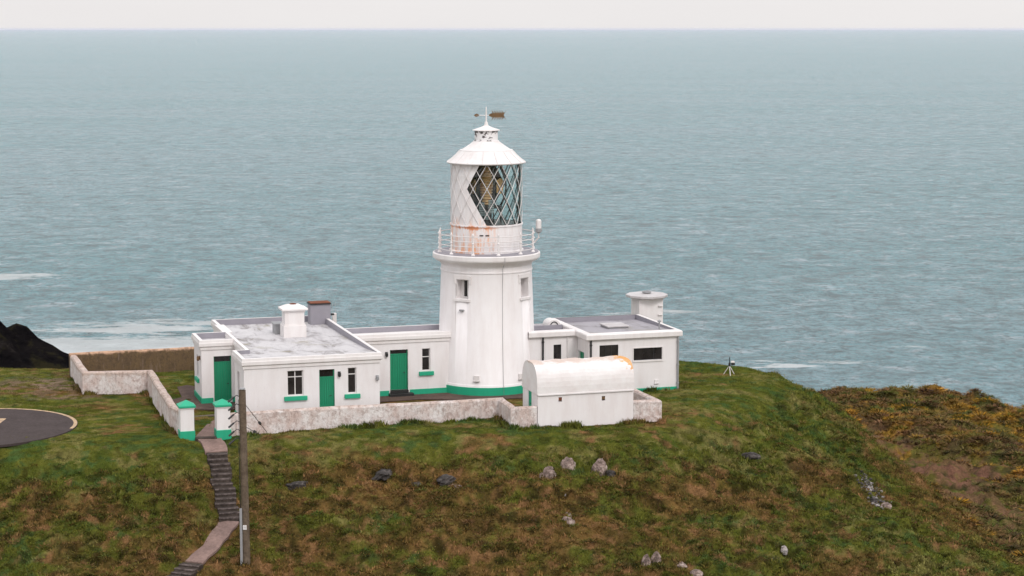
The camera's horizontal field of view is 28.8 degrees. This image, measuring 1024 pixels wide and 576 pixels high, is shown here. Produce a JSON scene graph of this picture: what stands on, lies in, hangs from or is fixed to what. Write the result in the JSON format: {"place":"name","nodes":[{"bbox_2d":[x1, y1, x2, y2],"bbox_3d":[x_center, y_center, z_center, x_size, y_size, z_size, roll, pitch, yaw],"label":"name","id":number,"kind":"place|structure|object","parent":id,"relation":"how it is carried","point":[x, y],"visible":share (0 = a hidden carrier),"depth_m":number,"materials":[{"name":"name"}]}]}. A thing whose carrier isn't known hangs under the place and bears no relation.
{"place":"outdoors","nodes":[
{"label":"outdoors","id":0,"kind":"place"},
{"bbox_2d":[0,321,68,368],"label":"rocky headland","id":1,"kind":"structure","parent":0,"point":[22,346],"depth_m":182.88,"materials":[{"name":"black stone"}]},
{"bbox_2d":[172,385,234,409],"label":"paving","id":2,"kind":"structure","parent":0,"point":[186,391],"depth_m":119.08,"materials":[{"name":"grey concrete"}]},
{"bbox_2d":[196,420,214,436],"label":"gate path","id":3,"kind":"structure","parent":0,"point":[207,430],"depth_m":109.64,"materials":[{"name":"concrete"}]},
{"bbox_2d":[185,521,238,564],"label":"path","id":4,"kind":"structure","parent":0,"point":[219,536],"depth_m":99.31,"materials":[{"name":"concrete"}]},
{"bbox_2d":[198,438,227,454],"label":"path","id":5,"kind":"structure","parent":0,"point":[214,445],"depth_m":107.08,"materials":[{"name":"concrete"}]},
{"bbox_2d":[380,393,522,401],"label":"terrace","id":6,"kind":"structure","parent":0,"point":[440,396],"depth_m":119.72,"materials":[{"name":"green paint"}]},
{"bbox_2d":[0,30,1023,408],"bbox_3d":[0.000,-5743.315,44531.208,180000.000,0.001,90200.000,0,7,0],"label":"sea","id":7,"kind":"structure","parent":0,"point":[818,210],"depth_m":687.96,"materials":[{"name":"liquid"}]},
{"bbox_2d":[0,360,1023,575],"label":"terrain","id":8,"kind":"structure","parent":0,"point":[949,475],"depth_m":105.55,"materials":[{"name":"green plant"}]},
{"bbox_2d":[0,409,77,446],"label":"helipad","id":9,"kind":"object","parent":8,"relation":"on","point":[18,426],"visible":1,"depth_m":110.93,"materials":[{"name":"grey asphalt"}]},
{"bbox_2d":[0,408,76,427],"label":"helipad edge line","id":10,"kind":"object","parent":9,"relation":"on","point":[74,421],"visible":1,"depth_m":114.49,"materials":[{"name":"beige paint"}]},
{"bbox_2d":[70,355,178,433],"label":"enclosure wall","id":11,"kind":"structure","parent":8,"relation":"on","point":[114,382],"depth_m":120.70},
{"bbox_2d":[69,347,194,375],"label":"back wall","id":12,"kind":"structure","parent":8,"relation":"on","point":[169,359],"depth_m":128.18,"materials":[{"name":"brown stone"}]},
{"bbox_2d":[168,562,202,575],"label":"stone steps","id":13,"kind":"structure","parent":8,"relation":"on","point":[186,569],"depth_m":96.83,"materials":[{"name":"grey stone"}]},
{"bbox_2d":[176,400,195,440],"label":"gate pillar","id":14,"kind":"structure","parent":8,"relation":"on","point":[186,408],"depth_m":107.72,"materials":[{"name":"white paint"}]},
{"bbox_2d":[195,436,216,440],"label":"gate threshold","id":15,"kind":"object","parent":8,"relation":"on","point":[206,437],"visible":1,"depth_m":107.94,"materials":[{"name":"concrete"}]},
{"bbox_2d":[213,399,231,439],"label":"gate pillar","id":16,"kind":"structure","parent":8,"relation":"on","point":[222,430],"depth_m":108.07,"materials":[{"name":"white paint"}]},
{"bbox_2d":[207,452,239,521],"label":"stone steps","id":17,"kind":"structure","parent":8,"relation":"on","point":[221,483],"depth_m":103.81,"materials":[{"name":"grey stone"}]},
{"bbox_2d":[228,388,266,564],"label":"telegraph pole","id":18,"kind":"object","parent":8,"relation":"on","point":[244,518],"visible":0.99,"depth_m":97.32,"materials":[{"name":"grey wood"}]},
{"bbox_2d":[191,300,381,411],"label":"keepers cottage","id":19,"kind":"structure","parent":8,"relation":"on","point":[293,357],"depth_m":113.89,"materials":[{"name":"white paint"}]},
{"bbox_2d":[214,356,231,400],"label":"door","id":20,"kind":"structure","parent":19,"relation":"in","point":[222,364],"depth_m":118.15,"materials":[{"name":"green paint"}]},
{"bbox_2d":[284,370,307,400],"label":"window","id":21,"kind":"structure","parent":19,"relation":"in","point":[294,378],"depth_m":111.86,"materials":[{"name":"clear glass"}]},
{"bbox_2d":[319,369,333,406],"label":"door","id":22,"kind":"structure","parent":19,"relation":"in","point":[326,377],"depth_m":112.49,"materials":[{"name":"green paint"}]},
{"bbox_2d":[345,367,360,398],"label":"window","id":23,"kind":"structure","parent":19,"relation":"in","point":[351,371],"depth_m":112.82,"materials":[{"name":"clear glass"}]},
{"bbox_2d":[285,481,307,489],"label":"rock","id":24,"kind":"object","parent":8,"relation":"on","point":[293,485],"visible":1,"depth_m":104.15,"materials":[{"name":"grey stone"}]},
{"bbox_2d":[67,376,688,437],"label":"long grass","id":25,"kind":"structure","parent":8,"relation":"on","point":[499,420],"depth_m":111.28,"materials":[{"name":"green plant"}]},
{"bbox_2d":[371,468,391,480],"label":"rock","id":26,"kind":"object","parent":8,"relation":"on","point":[382,474],"visible":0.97,"depth_m":105.00,"materials":[{"name":"grey stone"}]},
{"bbox_2d":[230,397,536,435],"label":"courtyard wall","id":27,"kind":"structure","parent":8,"relation":"on","point":[281,420],"depth_m":110.63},
{"bbox_2d":[345,324,450,396],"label":"link corridor","id":28,"kind":"object","parent":8,"relation":"on","point":[415,359],"visible":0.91,"depth_m":120.60,"materials":[{"name":"white paint"}]},
{"bbox_2d":[390,349,407,389],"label":"door","id":29,"kind":"structure","parent":28,"relation":"in","point":[398,358],"depth_m":120.45,"materials":[{"name":"green paint"}]},
{"bbox_2d":[419,348,433,375],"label":"window","id":30,"kind":"structure","parent":28,"relation":"in","point":[426,351],"depth_m":120.83,"materials":[{"name":"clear glass"}]},
{"bbox_2d":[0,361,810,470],"bbox_3d":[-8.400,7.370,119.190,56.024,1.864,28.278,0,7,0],"label":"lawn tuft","id":31,"kind":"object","parent":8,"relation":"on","point":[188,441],"visible":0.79,"depth_m":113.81,"materials":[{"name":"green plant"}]},
{"bbox_2d":[437,474,455,486],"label":"rock","id":32,"kind":"object","parent":8,"relation":"on","point":[445,479],"visible":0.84,"depth_m":104.93,"materials":[{"name":"grey stone"}]},
{"bbox_2d":[433,107,541,395],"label":"lighthouse","id":33,"kind":"object","parent":8,"relation":"on","point":[486,316],"visible":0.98,"depth_m":120.29,"materials":[{"name":"white paint"}]},
{"bbox_2d":[454,275,471,301],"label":"window","id":34,"kind":"structure","parent":33,"relation":"in","point":[464,283],"depth_m":120.33,"materials":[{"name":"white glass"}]},
{"bbox_2d":[518,273,530,300],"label":"window","id":35,"kind":"structure","parent":33,"relation":"in","point":[520,276],"depth_m":120.86,"materials":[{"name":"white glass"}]},
{"bbox_2d":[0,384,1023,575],"bbox_3d":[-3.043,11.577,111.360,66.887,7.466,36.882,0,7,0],"label":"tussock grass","id":36,"kind":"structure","parent":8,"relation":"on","point":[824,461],"depth_m":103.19,"materials":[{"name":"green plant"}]},
{"bbox_2d":[543,466,555,479],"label":"rock","id":37,"kind":"object","parent":8,"relation":"on","point":[548,471],"visible":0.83,"depth_m":105.27,"materials":[{"name":"grey stone"}]},
{"bbox_2d":[529,318,576,360],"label":"side link","id":38,"kind":"object","parent":8,"relation":"on","point":[550,338],"visible":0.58,"depth_m":122.08,"materials":[{"name":"white paint"}]},
{"bbox_2d":[554,344,560,358],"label":"window","id":39,"kind":"structure","parent":38,"relation":"in","point":[557,348],"depth_m":122.29,"materials":[{"name":"black glass"}]},
{"bbox_2d":[560,457,575,469],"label":"rock","id":40,"kind":"object","parent":8,"relation":"on","point":[568,463],"visible":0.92,"depth_m":105.94,"materials":[{"name":"grey stone"}]},
{"bbox_2d":[562,516,574,524],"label":"rock","id":41,"kind":"object","parent":8,"relation":"on","point":[570,520],"visible":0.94,"depth_m":101.62,"materials":[{"name":"grey stone"}]},
{"bbox_2d":[522,355,633,426],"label":"store shed","id":42,"kind":"structure","parent":8,"relation":"on","point":[591,391],"depth_m":111.42,"materials":[{"name":"white paint"}]},
{"bbox_2d":[529,391,531,405],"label":"door","id":43,"kind":"structure","parent":42,"relation":"in","point":[530,393],"depth_m":112.00,"materials":[{"name":"green paint"}]},
{"bbox_2d":[591,458,606,476],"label":"rock","id":44,"kind":"object","parent":8,"relation":"on","point":[600,465],"visible":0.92,"depth_m":106.19,"materials":[{"name":"grey stone"}]},
{"bbox_2d":[605,469,615,476],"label":"rock","id":45,"kind":"object","parent":8,"relation":"on","point":[609,472],"visible":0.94,"depth_m":106.27,"materials":[{"name":"grey stone"}]},
{"bbox_2d":[553,314,682,391],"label":"engine house","id":46,"kind":"structure","parent":8,"relation":"on","point":[647,347],"depth_m":122.04,"materials":[{"name":"white paint"}]},
{"bbox_2d":[599,345,617,356],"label":"window","id":47,"kind":"structure","parent":46,"relation":"in","point":[605,350],"depth_m":121.07,"materials":[{"name":"black glass"}]},
{"bbox_2d":[633,346,662,361],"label":"window","id":48,"kind":"structure","parent":46,"relation":"in","point":[642,354],"depth_m":121.87,"materials":[{"name":"black metal"}]},
{"bbox_2d":[641,554,650,565],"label":"rock","id":49,"kind":"object","parent":8,"relation":"on","point":[646,559],"visible":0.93,"depth_m":98.33,"materials":[{"name":"grey stone"}]},
{"bbox_2d":[626,290,667,322],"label":"water tower","id":50,"kind":"structure","parent":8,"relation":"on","point":[647,303],"depth_m":129.82,"materials":[{"name":"white paint"}]},
{"bbox_2d":[633,388,661,421],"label":"yard wall","id":51,"kind":"structure","parent":8,"relation":"on","point":[648,407],"depth_m":112.47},
{"bbox_2d":[650,551,660,562],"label":"rock","id":52,"kind":"object","parent":8,"relation":"on","point":[656,555],"visible":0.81,"depth_m":98.65,"materials":[{"name":"grey stone"}]},
{"bbox_2d":[676,562,687,568],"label":"rock","id":53,"kind":"object","parent":8,"relation":"on","point":[683,564],"visible":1,"depth_m":98.66,"materials":[{"name":"grey stone"}]},
{"bbox_2d":[690,569,702,575],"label":"rock","id":54,"kind":"object","parent":8,"relation":"on","point":[695,572],"visible":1,"depth_m":98.01,"materials":[{"name":"grey stone"}]},
{"bbox_2d":[724,357,734,375],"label":"survey tripod","id":55,"kind":"object","parent":8,"relation":"on","point":[731,363],"visible":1,"depth_m":127.63,"materials":[{"name":"white metal"}]},
{"bbox_2d":[741,452,760,459],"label":"rock","id":56,"kind":"object","parent":8,"relation":"on","point":[751,455],"visible":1,"depth_m":111.19,"materials":[{"name":"grey stone"}]},
{"bbox_2d":[781,546,787,554],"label":"rock","id":57,"kind":"object","parent":8,"relation":"on","point":[784,549],"visible":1,"depth_m":101.37,"materials":[{"name":"stone"}]},
{"bbox_2d":[854,470,890,508],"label":"scree","id":58,"kind":"structure","parent":8,"relation":"on","point":[873,500],"depth_m":111.61,"materials":[{"name":"grey stone"}]},
{"bbox_2d":[881,502,891,508],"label":"rock","id":59,"kind":"object","parent":8,"relation":"on","point":[887,504],"visible":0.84,"depth_m":108.82,"materials":[{"name":"grey stone"}]},
{"bbox_2d":[816,384,1023,562],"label":"heather clump","id":60,"kind":"object","parent":8,"relation":"on","point":[1017,479],"visible":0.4,"depth_m":143.54,"materials":[{"name":"brown heather foliage"},{"name":"yellow-orange gorse"}]},
{"bbox_2d":[820,383,1023,575],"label":"heath","id":61,"kind":"object","parent":8,"relation":"on","point":[920,554],"visible":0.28,"depth_m":139.64,"materials":[{"name":"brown plant"}]},
{"bbox_2d":[0,0,1023,29],"label":"sky","id":62,"kind":"structure","parent":0,"point":[14,14],"materials":[{"name":"white"}]}
]}

